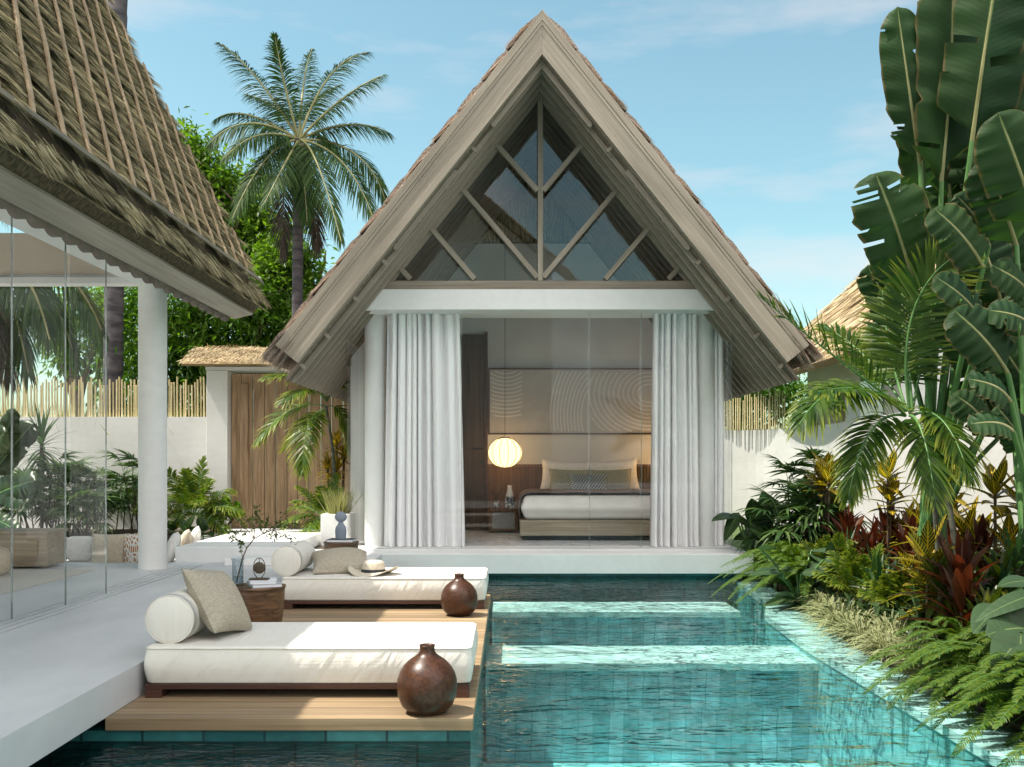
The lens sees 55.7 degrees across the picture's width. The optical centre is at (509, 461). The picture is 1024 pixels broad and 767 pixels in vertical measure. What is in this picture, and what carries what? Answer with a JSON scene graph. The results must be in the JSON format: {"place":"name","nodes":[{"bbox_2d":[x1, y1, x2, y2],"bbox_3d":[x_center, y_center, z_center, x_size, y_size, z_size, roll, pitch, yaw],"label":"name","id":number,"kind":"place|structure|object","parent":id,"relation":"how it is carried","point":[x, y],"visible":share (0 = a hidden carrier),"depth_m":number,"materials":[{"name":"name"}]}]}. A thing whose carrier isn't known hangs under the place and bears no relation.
{"place":"outdoors","nodes":[
{"label":"outdoors","id":0,"kind":"place"},
{"bbox_2d":[0,528,381,766],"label":"terrace","id":1,"kind":"structure","parent":0,"point":[73,667],"depth_m":6.34,"materials":[{"name":"concrete"}]},
{"bbox_2d":[0,528,67,566],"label":"sideboard","id":2,"kind":"object","parent":1,"relation":"on","point":[38,547],"visible":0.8,"depth_m":11.02,"materials":[{"name":"brown wood"}]},
{"bbox_2d":[0,569,94,594],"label":"rug","id":3,"kind":"object","parent":1,"relation":"on","point":[24,578],"visible":1,"depth_m":10.23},
{"bbox_2d":[64,559,174,562],"bbox_3d":[-6.795,1.442,12.555,5.410,0.355,1.550,0,0,0],"label":"lounge bench","id":4,"kind":"object","parent":1,"relation":"on","point":[68,561],"depth_m":12.31,"materials":[{"name":"paint"}]},
{"bbox_2d":[66,536,92,560],"bbox_3d":[-5.455,1.103,12.335,0.350,0.315,0.210,0,0,0],"label":"back cushion","id":5,"kind":"object","parent":4,"relation":"on","point":[78,548],"visible":0.85,"depth_m":12.24,"materials":[{"name":"white fabric"}]},
{"bbox_2d":[91,533,129,562],"bbox_3d":[-4.960,1.085,12.050,0.460,0.400,0.190,0,-14,-4],"label":"cushion","id":6,"kind":"object","parent":4,"relation":"on","point":[115,548],"visible":0.82,"depth_m":11.97,"materials":[{"name":"fabric"}]},
{"bbox_2d":[124,533,137,562],"bbox_3d":[-4.600,1.070,11.980,0.400,0.420,0.170,-12,-16,19],"label":"cushion","id":7,"kind":"object","parent":4,"relation":"on","point":[130,548],"visible":0.48,"depth_m":11.92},
{"bbox_2d":[0,0,270,618],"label":"living pavilion","id":8,"kind":"structure","parent":1,"relation":"on","point":[103,181],"depth_m":8.99,"materials":[{"name":"plant"}]},
{"bbox_2d":[175,533,320,562],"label":"lounge plinth","id":9,"kind":"structure","parent":1,"relation":"on","point":[221,548],"depth_m":11.86,"materials":[{"name":"paint"}]},
{"bbox_2d":[224,555,271,565],"bbox_3d":[-2.895,1.175,11.578,0.890,0.089,0.435,0,0,0],"label":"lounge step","id":10,"kind":"object","parent":1,"relation":"on","point":[248,560],"visible":0.51,"depth_m":11.36,"materials":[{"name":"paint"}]},
{"bbox_2d":[257,9,825,573],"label":"bedroom pavilion","id":11,"kind":"structure","parent":1,"relation":"on","point":[541,207],"depth_m":13.42,"materials":[{"name":"paint"}]},
{"bbox_2d":[315,486,361,545],"bbox_3d":[-2.490,0.772,14.115,0.634,0.897,0.636,0,0,26],"label":"planter","id":12,"kind":"object","parent":11,"relation":"on","point":[329,523],"visible":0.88,"depth_m":13.93,"materials":[{"name":"paint"}]},
{"bbox_2d":[384,313,464,546],"bbox_3d":[-1.200,-0.451,13.731,1.155,3.294,0.268,0,0,0],"label":"curtain","id":13,"kind":"object","parent":11,"relation":"hanging from","point":[423,454],"visible":0.99,"depth_m":13.73,"materials":[{"name":"white fabric"}]},
{"bbox_2d":[460,334,484,529],"bbox_3d":[-0.708,-0.518,16.935,0.585,3.425,0.127,0,0,0],"label":"door","id":14,"kind":"structure","parent":11,"relation":"in","point":[473,345],"depth_m":16.94,"materials":[{"name":"brown wood"}]},
{"bbox_2d":[489,507,517,532],"bbox_3d":[-0.095,0.995,16.625,0.480,0.400,0.610,0,0,0],"label":"nightstand","id":15,"kind":"object","parent":11,"relation":"on","point":[502,519],"visible":1,"depth_m":16.36,"materials":[{"name":"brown wood"}]},
{"bbox_2d":[488,437,521,467],"bbox_3d":[-0.070,-2.175,16.350,0.573,4.562,0.573,0,0,0],"label":"paper lantern","id":16,"kind":"object","parent":11,"relation":"hanging from","point":[504,452],"visible":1,"depth_m":16.15,"materials":[{"name":"white paper"}]},
{"bbox_2d":[488,368,651,434],"bbox_3d":[1.278,-1.060,16.963,3.285,1.160,0.057,0,0,0],"label":"wall art","id":17,"kind":"object","parent":11,"relation":"attached to","point":[538,401],"depth_m":16.95,"materials":[{"name":"fabric"}]},
{"bbox_2d":[517,488,650,539],"bbox_3d":[1.346,0.823,15.795,2.408,0.745,2.210,0,0,0],"label":"bed","id":18,"kind":"object","parent":11,"relation":"on","point":[563,514],"visible":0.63,"depth_m":14.71,"materials":[{"name":"white fabric"}]},
{"bbox_2d":[540,459,590,488],"bbox_3d":[0.970,0.245,16.660,0.860,0.560,0.210,4,-14,1],"label":"pillow","id":19,"kind":"object","parent":18,"relation":"on","point":[547,465],"visible":0.52,"depth_m":16.63,"materials":[{"name":"white fabric"}]},
{"bbox_2d":[549,469,588,492],"bbox_3d":[1.020,0.320,16.440,0.700,0.420,0.180,2,-20,-2],"label":"pillow","id":20,"kind":"object","parent":18,"relation":"on","point":[559,479],"visible":0.69,"depth_m":16.38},
{"bbox_2d":[569,474,606,492],"bbox_3d":[1.330,0.360,16.250,0.640,0.340,0.176,0,-22,0],"label":"pillow","id":21,"kind":"object","parent":18,"relation":"on","point":[581,481],"visible":0.81,"depth_m":16.19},
{"bbox_2d":[591,468,631,488],"bbox_3d":[1.740,0.320,16.440,0.700,0.420,0.174,-2,-20,2],"label":"pillow","id":22,"kind":"object","parent":18,"relation":"on","point":[618,479],"visible":0.66,"depth_m":16.37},
{"bbox_2d":[590,459,639,488],"bbox_3d":[1.800,0.245,16.660,0.860,0.560,0.193,-4,-14,-1],"label":"pillow","id":23,"kind":"object","parent":18,"relation":"on","point":[625,464],"visible":0.5,"depth_m":16.63,"materials":[{"name":"white fabric"}]},
{"bbox_2d":[650,313,698,546],"bbox_3d":[2.352,-0.451,13.736,0.695,3.294,0.244,0,0,0],"label":"curtain","id":24,"kind":"object","parent":11,"relation":"hanging from","point":[674,506],"visible":1,"depth_m":13.73,"materials":[{"name":"white fabric"}]},
{"bbox_2d":[714,329,723,544],"bbox_3d":[2.991,-0.451,13.933,0.172,3.294,0.113,0,0,20],"label":"curtain","id":25,"kind":"object","parent":11,"relation":"hanging from","point":[718,446],"visible":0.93,"depth_m":13.93,"materials":[{"name":"white fabric"}]},
{"bbox_2d":[66,529,323,548],"bbox_3d":[-8.250,1.260,15.350,11.500,0.120,4.000,0,0,0],"label":"planting strip","id":26,"kind":"object","parent":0,"point":[118,531],"depth_m":16.48,"materials":[{"name":"soil"}]},
{"bbox_2d":[0,408,40,527],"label":"banana plant","id":27,"kind":"object","parent":26,"relation":"on","point":[25,482],"visible":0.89,"depth_m":14.36,"materials":[{"name":"green plant"}]},
{"bbox_2d":[8,454,88,527],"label":"lady palm","id":28,"kind":"object","parent":26,"relation":"on","point":[56,466],"visible":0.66,"depth_m":15.66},
{"bbox_2d":[17,403,81,527],"bbox_3d":[-7.811,0.097,16.197,1.381,2.245,1.288,0,0,0],"label":"dracaena","id":29,"kind":"object","parent":26,"relation":"on","point":[41,439],"visible":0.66,"depth_m":16.16,"materials":[{"name":"green plant"}]},
{"bbox_2d":[20,450,100,532],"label":"lady palm","id":30,"kind":"object","parent":26,"relation":"on","point":[49,476],"visible":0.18,"depth_m":16.18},
{"bbox_2d":[42,481,127,537],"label":"lady palm","id":31,"kind":"object","parent":26,"relation":"on","point":[82,493],"visible":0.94,"depth_m":14.82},
{"bbox_2d":[43,456,131,534],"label":"lady palm","id":32,"kind":"object","parent":26,"relation":"on","point":[96,483],"visible":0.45,"depth_m":15.95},
{"bbox_2d":[97,448,180,533],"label":"lady palm","id":33,"kind":"object","parent":26,"relation":"on","point":[132,464],"visible":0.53,"depth_m":16.12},
{"bbox_2d":[129,455,247,535],"bbox_3d":[-5.123,0.634,15.926,1.862,1.497,1.865,0,0,0],"label":"areca palm","id":34,"kind":"object","parent":26,"relation":"on","point":[189,494],"visible":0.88,"depth_m":15.63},
{"bbox_2d":[197,490,244,531],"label":"dark shrub","id":35,"kind":"object","parent":26,"relation":"on","point":[228,501],"visible":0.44,"depth_m":16.45,"materials":[{"name":"green plant"}]},
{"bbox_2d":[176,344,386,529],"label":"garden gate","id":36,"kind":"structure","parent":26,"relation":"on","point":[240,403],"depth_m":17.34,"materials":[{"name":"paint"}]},
{"bbox_2d":[278,472,350,532],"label":"areca palm","id":37,"kind":"object","parent":26,"relation":"on","point":[314,524],"visible":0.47,"depth_m":14.87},
{"bbox_2d":[200,529,319,540],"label":"gate path","id":38,"kind":"structure","parent":0,"point":[238,530],"depth_m":16.58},
{"bbox_2d":[251,373,350,487],"bbox_3d":[-3.164,-0.278,15.545,1.798,2.998,2.203,0,0,0],"label":"areca palm","id":39,"kind":"object","parent":38,"relation":"on","point":[303,468],"visible":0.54,"depth_m":15.20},
{"bbox_2d":[315,429,350,495],"bbox_3d":[-2.816,0.326,15.881,0.769,1.793,0.634,0,0,0],"label":"croton","id":40,"kind":"object","parent":38,"relation":"on","point":[336,437],"visible":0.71,"depth_m":15.86,"materials":[{"name":"green plant"}]},
{"bbox_2d":[0,0,930,430],"label":"sky","id":41,"kind":"structure","parent":0,"point":[772,113],"materials":[{"name":"blue"}]},
{"bbox_2d":[46,577,1023,766],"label":"pool water","id":42,"kind":"structure","parent":0,"point":[605,644],"depth_m":7.06,"materials":[{"name":"liquid"}]},
{"bbox_2d":[724,525,759,585],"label":"ground","id":43,"kind":"structure","parent":0,"point":[730,541],"depth_m":19.98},
{"bbox_2d":[0,222,109,397],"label":"coconut palm","id":44,"kind":"object","parent":43,"relation":"on","point":[41,319],"visible":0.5,"depth_m":15.26,"materials":[{"name":"green plant"}]},
{"bbox_2d":[22,287,170,415],"bbox_3d":[-8.826,-1.291,20.137,3.472,5.868,2.255,0,0,0],"label":"leafy tree","id":45,"kind":"object","parent":43,"relation":"on","point":[88,359],"visible":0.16,"depth_m":19.84,"materials":[{"name":"green plant"}]},
{"bbox_2d":[0,417,205,528],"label":"garden wall","id":46,"kind":"structure","parent":43,"relation":"on","point":[186,442],"depth_m":17.39,"materials":[{"name":"paint"}]},
{"bbox_2d":[2,375,204,416],"bbox_3d":[-7.460,-1.200,17.500,4.160,0.780,0.090,0,0,0],"label":"bamboo fence","id":47,"kind":"object","parent":46,"relation":"on","point":[89,400],"visible":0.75,"depth_m":17.49,"materials":[{"name":"wood"}]},
{"bbox_2d":[103,0,127,416],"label":"coconut palm","id":48,"kind":"object","parent":43,"relation":"on","point":[115,316],"visible":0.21,"depth_m":18.16,"materials":[{"name":"brown plant"}]},
{"bbox_2d":[75,268,307,416],"bbox_3d":[-5.671,-1.217,19.387,5.538,5.780,2.992,0,0,0],"label":"leafy tree","id":49,"kind":"object","parent":43,"relation":"on","point":[255,329],"visible":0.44,"depth_m":18.82,"materials":[{"name":"green plant"}]},
{"bbox_2d":[172,106,319,396],"bbox_3d":[-6.276,-3.198,21.994,3.817,9.659,3.356,0,0,-31],"label":"leafy tree","id":50,"kind":"object","parent":43,"relation":"on","point":[222,180],"visible":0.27,"depth_m":21.77,"materials":[{"name":"green plant"}]},
{"bbox_2d":[243,221,338,319],"bbox_3d":[-4.704,-1.719,20.453,2.670,6.703,2.435,0,0,-27],"label":"leafy tree","id":51,"kind":"object","parent":43,"relation":"on","point":[274,268],"visible":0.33,"depth_m":20.15,"materials":[{"name":"green plant"}]},
{"bbox_2d":[204,32,396,315],"bbox_3d":[-4.080,-3.398,18.497,3.826,10.038,3.409,0,0,0],"label":"coconut palm","id":52,"kind":"object","parent":43,"relation":"on","point":[299,158],"visible":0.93,"depth_m":18.22,"materials":[{"name":"green plant"}]},
{"bbox_2d":[483,574,821,766],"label":"pool basin","id":53,"kind":"object","parent":43,"relation":"in","point":[588,577],"depth_m":13.15,"materials":[{"name":"tile"}]},
{"bbox_2d":[29,594,489,766],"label":"sundeck","id":54,"kind":"object","parent":53,"relation":"on","point":[209,718],"visible":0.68,"depth_m":5.39,"materials":[{"name":"wood"}]},
{"bbox_2d":[235,583,285,621],"bbox_3d":[-2.005,1.202,7.720,0.444,0.436,0.444,0,0,0],"label":"side table","id":55,"kind":"object","parent":54,"relation":"on","point":[264,604],"visible":0.38,"depth_m":7.54,"materials":[{"name":"brown wood"}]},
{"bbox_2d":[144,622,477,697],"bbox_3d":[-1.212,1.266,6.293,1.993,0.307,0.943,0,0,0],"label":"daybed","id":56,"kind":"object","parent":54,"relation":"on","point":[319,655],"visible":0.86,"depth_m":5.83,"materials":[{"name":"white fabric"}]},
{"bbox_2d":[145,587,206,643],"bbox_3d":[-2.080,0.966,6.305,0.304,0.304,0.758,0,0,0],"label":"bolster","id":57,"kind":"object","parent":56,"relation":"on","point":[172,617],"visible":0.65,"depth_m":5.93,"materials":[{"name":"beige fabric"}]},
{"bbox_2d":[182,569,251,632],"bbox_3d":[-1.875,0.896,6.250,0.210,0.470,0.500,-33,-14,6],"label":"cushion","id":58,"kind":"object","parent":56,"relation":"on","point":[216,597],"visible":0.98,"depth_m":6.09,"materials":[{"name":"beige fabric"}]},
{"bbox_2d":[281,567,488,608],"bbox_3d":[-1.212,1.266,9.793,1.993,0.307,0.943,0,0,0],"label":"daybed","id":59,"kind":"object","parent":54,"relation":"on","point":[409,585],"visible":0.83,"depth_m":9.33,"materials":[{"name":"white fabric"}]},
{"bbox_2d":[271,540,314,575],"bbox_3d":[-2.170,0.966,9.785,0.297,0.297,0.738,0,0,0],"label":"bolster","id":60,"kind":"object","parent":59,"relation":"on","point":[290,559],"visible":0.92,"depth_m":9.42,"materials":[{"name":"beige fabric"}]},
{"bbox_2d":[312,547,366,574],"bbox_3d":[-1.710,1.017,9.830,0.580,0.240,0.500,0,18,-14],"label":"cushion","id":61,"kind":"object","parent":59,"relation":"on","point":[340,560],"visible":0.75,"depth_m":9.67,"materials":[{"name":"beige fabric"}]},
{"bbox_2d":[348,560,398,576],"bbox_3d":[-1.345,1.048,9.600,0.504,0.147,0.464,0,0,0],"label":"sun hat","id":62,"kind":"object","parent":59,"relation":"on","point":[371,568],"visible":1,"depth_m":9.52,"materials":[{"name":"wicker"}]},
{"bbox_2d":[397,643,456,714],"bbox_3d":[-0.465,1.228,5.500,0.342,0.384,0.342,0,0,0],"label":"jar","id":63,"kind":"object","parent":54,"relation":"on","point":[427,681],"visible":1,"depth_m":5.38,"materials":[{"name":"brown ceramic"}]},
{"bbox_2d":[441,573,477,615],"bbox_3d":[-0.462,1.228,8.980,0.342,0.384,0.342,0,0,-19],"label":"jar","id":64,"kind":"object","parent":54,"relation":"on","point":[459,596],"visible":1,"depth_m":8.86,"materials":[{"name":"brown ceramic"}]},
{"bbox_2d":[492,602,740,645],"bbox_3d":[1.212,2.113,11.350,2.805,0.834,0.800,0,0,0],"label":"pool step","id":65,"kind":"object","parent":53,"relation":"on","point":[619,641],"visible":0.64,"depth_m":10.98,"materials":[{"name":"stone"}]},
{"bbox_2d":[487,646,817,761],"bbox_3d":[1.212,2.113,8.550,2.805,0.834,0.800,0,0,0],"label":"pool step","id":66,"kind":"object","parent":53,"relation":"on","point":[766,750],"visible":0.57,"depth_m":8.18,"materials":[{"name":"stone"}]},
{"bbox_2d":[733,578,1023,766],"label":"pool ledge","id":67,"kind":"object","parent":53,"relation":"on","point":[990,745],"visible":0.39,"depth_m":7.11,"materials":[{"name":"stone"}]},
{"bbox_2d":[838,627,908,661],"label":"striped grass","id":68,"kind":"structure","parent":67,"relation":"on","point":[884,639],"depth_m":7.86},
{"bbox_2d":[811,607,1023,733],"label":"bed edge","id":69,"kind":"object","parent":67,"relation":"on","point":[1018,723],"visible":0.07,"depth_m":6.18,"materials":[{"name":"tile"}]},
{"bbox_2d":[971,575,1023,700],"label":"philodendron","id":70,"kind":"object","parent":69,"relation":"on","point":[1000,621],"visible":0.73,"depth_m":5.90,"materials":[{"name":"green plant"}]},
{"bbox_2d":[757,531,820,591],"bbox_3d":[5.350,1.775,11.500,4.100,0.490,29.000,0,0,0],"label":"planting bed","id":71,"kind":"object","parent":43,"relation":"on","point":[780,586],"depth_m":12.12,"materials":[{"name":"soil"}]},
{"bbox_2d":[712,493,780,560],"bbox_3d":[3.491,0.980,13.313,0.918,1.155,1.332,0,0,43],"label":"philodendron","id":72,"kind":"object","parent":71,"relation":"on","point":[733,522],"visible":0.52,"depth_m":13.15,"materials":[{"name":"green plant"}]},
{"bbox_2d":[708,542,817,604],"bbox_3d":[3.165,1.305,11.372,1.606,0.693,1.441,0,0,0],"label":"fern","id":73,"kind":"object","parent":71,"relation":"on","point":[794,553],"visible":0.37,"depth_m":11.44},
{"bbox_2d":[730,556,844,607],"bbox_3d":[3.059,1.339,10.710,1.224,0.565,1.201,0,0,0],"label":"fern","id":74,"kind":"object","parent":71,"relation":"on","point":[799,565],"visible":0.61,"depth_m":10.64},
{"bbox_2d":[730,484,846,564],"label":"lady palm","id":75,"kind":"object","parent":71,"relation":"on","point":[778,507],"visible":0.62,"depth_m":12.73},
{"bbox_2d":[750,542,844,607],"bbox_3d":[3.249,1.393,10.525,1.428,1.050,1.001,0,0,0],"label":"philodendron","id":76,"kind":"object","parent":71,"relation":"on","point":[794,598],"visible":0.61,"depth_m":10.49,"materials":[{"name":"green plant"}]},
{"bbox_2d":[756,445,848,537],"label":"lady palm","id":77,"kind":"object","parent":71,"relation":"on","point":[807,452],"visible":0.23,"depth_m":14.05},
{"bbox_2d":[751,478,871,545],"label":"lady palm","id":78,"kind":"object","parent":71,"relation":"on","point":[802,502],"visible":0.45,"depth_m":12.63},
{"bbox_2d":[802,450,844,541],"bbox_3d":[4.124,0.695,12.511,0.718,1.713,0.878,0,0,0],"label":"croton","id":79,"kind":"object","parent":71,"relation":"on","point":[822,469],"visible":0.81,"depth_m":12.50,"materials":[{"name":"yellow plant"}]},
{"bbox_2d":[821,503,869,547],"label":"ti plant","id":80,"kind":"object","parent":71,"relation":"on","point":[849,521],"visible":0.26,"depth_m":11.96,"materials":[{"name":"red plant"}]},
{"bbox_2d":[816,616,895,648],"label":"striped grass","id":81,"kind":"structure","parent":71,"relation":"on","point":[854,627],"depth_m":8.36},
{"bbox_2d":[840,513,895,566],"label":"ti plant","id":82,"kind":"object","parent":71,"relation":"on","point":[871,540],"visible":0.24,"depth_m":10.92,"materials":[{"name":"red plant"}]},
{"bbox_2d":[835,547,902,608],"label":"strap plant","id":83,"kind":"object","parent":71,"relation":"on","point":[880,568],"visible":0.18,"depth_m":9.55,"materials":[{"name":"green plant"}]},
{"bbox_2d":[756,233,991,555],"bbox_3d":[3.089,-0.179,7.958,1.584,3.486,2.702,0,0,31],"label":"areca palm","id":84,"kind":"object","parent":71,"relation":"on","point":[882,345],"visible":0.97,"depth_m":7.69,"materials":[{"name":"plant"}]},
{"bbox_2d":[853,498,903,564],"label":"ti plant","id":85,"kind":"object","parent":71,"relation":"on","point":[881,523],"visible":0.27,"depth_m":11.22,"materials":[{"name":"red plant"}]},
{"bbox_2d":[741,530,1016,695],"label":"undergrowth","id":86,"kind":"object","parent":71,"relation":"on","point":[876,607],"visible":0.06,"depth_m":9.12,"materials":[{"name":"green plant"}]},
{"bbox_2d":[801,532,863,583],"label":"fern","id":87,"kind":"object","parent":86,"relation":"on","point":[838,542],"visible":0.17,"depth_m":10.90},
{"bbox_2d":[812,543,887,599],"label":"fern","id":88,"kind":"object","parent":86,"relation":"on","point":[851,567],"visible":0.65,"depth_m":10.04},
{"bbox_2d":[857,570,923,610],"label":"areca clump","id":89,"kind":"object","parent":86,"relation":"on","point":[889,584],"visible":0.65,"depth_m":9.12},
{"bbox_2d":[863,449,914,563],"bbox_3d":[4.411,0.698,11.043,0.839,1.711,0.706,0,0,0],"label":"croton","id":90,"kind":"object","parent":71,"relation":"on","point":[889,490],"visible":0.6,"depth_m":10.98,"materials":[{"name":"green plant"}]},
{"bbox_2d":[870,509,916,568],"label":"ti plant","id":91,"kind":"object","parent":71,"relation":"on","point":[902,533],"visible":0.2,"depth_m":10.37,"materials":[{"name":"red plant"}]},
{"bbox_2d":[852,616,998,718],"bbox_3d":[3.005,1.360,6.611,1.211,0.571,1.274,0,0,0],"label":"fern","id":92,"kind":"object","parent":71,"relation":"on","point":[951,634],"visible":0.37,"depth_m":6.60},
{"bbox_2d":[886,514,967,629],"bbox_3d":[3.519,0.990,8.123,0.705,1.126,0.842,0,0,18],"label":"croton","id":93,"kind":"object","parent":71,"relation":"on","point":[926,541],"visible":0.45,"depth_m":7.99,"materials":[{"name":"green plant"}]},
{"bbox_2d":[851,0,1023,597],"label":"traveller palm","id":94,"kind":"object","parent":71,"relation":"on","point":[953,86],"visible":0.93,"depth_m":7.89,"materials":[{"name":"plant"}]},
{"bbox_2d":[906,545,968,637],"bbox_3d":[3.519,1.114,7.794,0.655,0.916,0.724,0,0,20],"label":"ti plant","id":95,"kind":"object","parent":71,"relation":"on","point":[929,567],"visible":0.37,"depth_m":7.78,"materials":[{"name":"red plant"}]},
{"bbox_2d":[889,527,1000,630],"bbox_3d":[3.479,1.029,7.413,0.886,1.053,0.971,0,0,-39],"label":"ti plant","id":96,"kind":"object","parent":71,"relation":"on","point":[958,577],"visible":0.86,"depth_m":7.39,"materials":[{"name":"red plant"}]},
{"bbox_2d":[881,626,1023,728],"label":"fern","id":97,"kind":"object","parent":71,"relation":"on","point":[976,650],"visible":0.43,"depth_m":6.04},
{"bbox_2d":[913,650,1023,756],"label":"fern","id":98,"kind":"object","parent":71,"relation":"on","point":[1014,703],"visible":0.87,"depth_m":5.47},
{"bbox_2d":[947,495,1004,554],"bbox_3d":[4.481,0.935,9.379,0.718,1.234,0.792,0,0,-22],"label":"croton","id":99,"kind":"object","parent":71,"relation":"on","point":[962,523],"visible":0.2,"depth_m":9.32,"materials":[{"name":"yellow plant"}]},
{"bbox_2d":[965,514,1002,570],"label":"ti plant","id":100,"kind":"object","parent":71,"relation":"on","point":[982,533],"visible":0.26,"depth_m":8.86,"materials":[{"name":"red plant"}]},
{"bbox_2d":[955,583,1021,625],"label":"ti plant","id":101,"kind":"object","parent":71,"relation":"on","point":[993,596],"visible":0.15,"depth_m":7.23,"materials":[{"name":"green plant"}]},
{"bbox_2d":[964,454,1018,561],"bbox_3d":[4.511,0.741,8.669,0.905,1.623,0.748,0,0,0],"label":"croton","id":102,"kind":"object","parent":71,"relation":"on","point":[994,477],"visible":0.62,"depth_m":8.66,"materials":[{"name":"green plant"}]},
{"bbox_2d":[973,543,1018,604],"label":"ti plant","id":103,"kind":"object","parent":71,"relation":"on","point":[1004,559],"visible":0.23,"depth_m":7.56,"materials":[{"name":"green plant"}]},
{"bbox_2d":[973,514,1023,603],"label":"strap plant","id":104,"kind":"object","parent":71,"relation":"on","point":[1018,563],"visible":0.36,"depth_m":7.55,"materials":[{"name":"green plant"}]},
{"bbox_2d":[997,703,1023,766],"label":"fern","id":105,"kind":"object","parent":71,"relation":"on","point":[1021,708],"visible":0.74,"depth_m":5.15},
{"bbox_2d":[724,407,1017,548],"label":"garden wall","id":106,"kind":"structure","parent":43,"relation":"on","point":[746,464],"depth_m":22.71,"materials":[{"name":"paint"}]},
{"bbox_2d":[724,388,784,429],"bbox_3d":[6.016,-1.320,24.409,0.084,1.020,2.132,0,0,-42],"label":"bamboo fence","id":107,"kind":"object","parent":106,"relation":"on","point":[738,422],"visible":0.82,"depth_m":24.32,"materials":[{"name":"wood"}]},
{"bbox_2d":[793,263,963,425],"bbox_3d":[10.204,-2.128,20.615,8.614,7.537,8.251,0,0,0],"label":"neighbour villa","id":108,"kind":"object","parent":43,"relation":"on","point":[842,308],"visible":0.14,"depth_m":20.61,"materials":[{"name":"plant"}]},
{"bbox_2d":[725,373,806,430],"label":"leafy tree","id":109,"kind":"object","parent":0,"point":[794,388],"visible":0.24,"depth_m":26.64,"materials":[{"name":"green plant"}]},
{"bbox_3d":[-2.155,0.874,7.700,0.112,0.217,0.112,0,0,0],"label":"glass vase","id":110,"kind":"object","parent":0,"visible":0},
{"bbox_2d":[222,504,299,581],"bbox_3d":[-1.951,0.648,7.708,0.658,0.615,0.326,0,0,0],"label":"leafy branch","id":111,"kind":"object","parent":110,"relation":"in","point":[241,543],"visible":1,"depth_m":7.70,"materials":[{"name":"green plant"}]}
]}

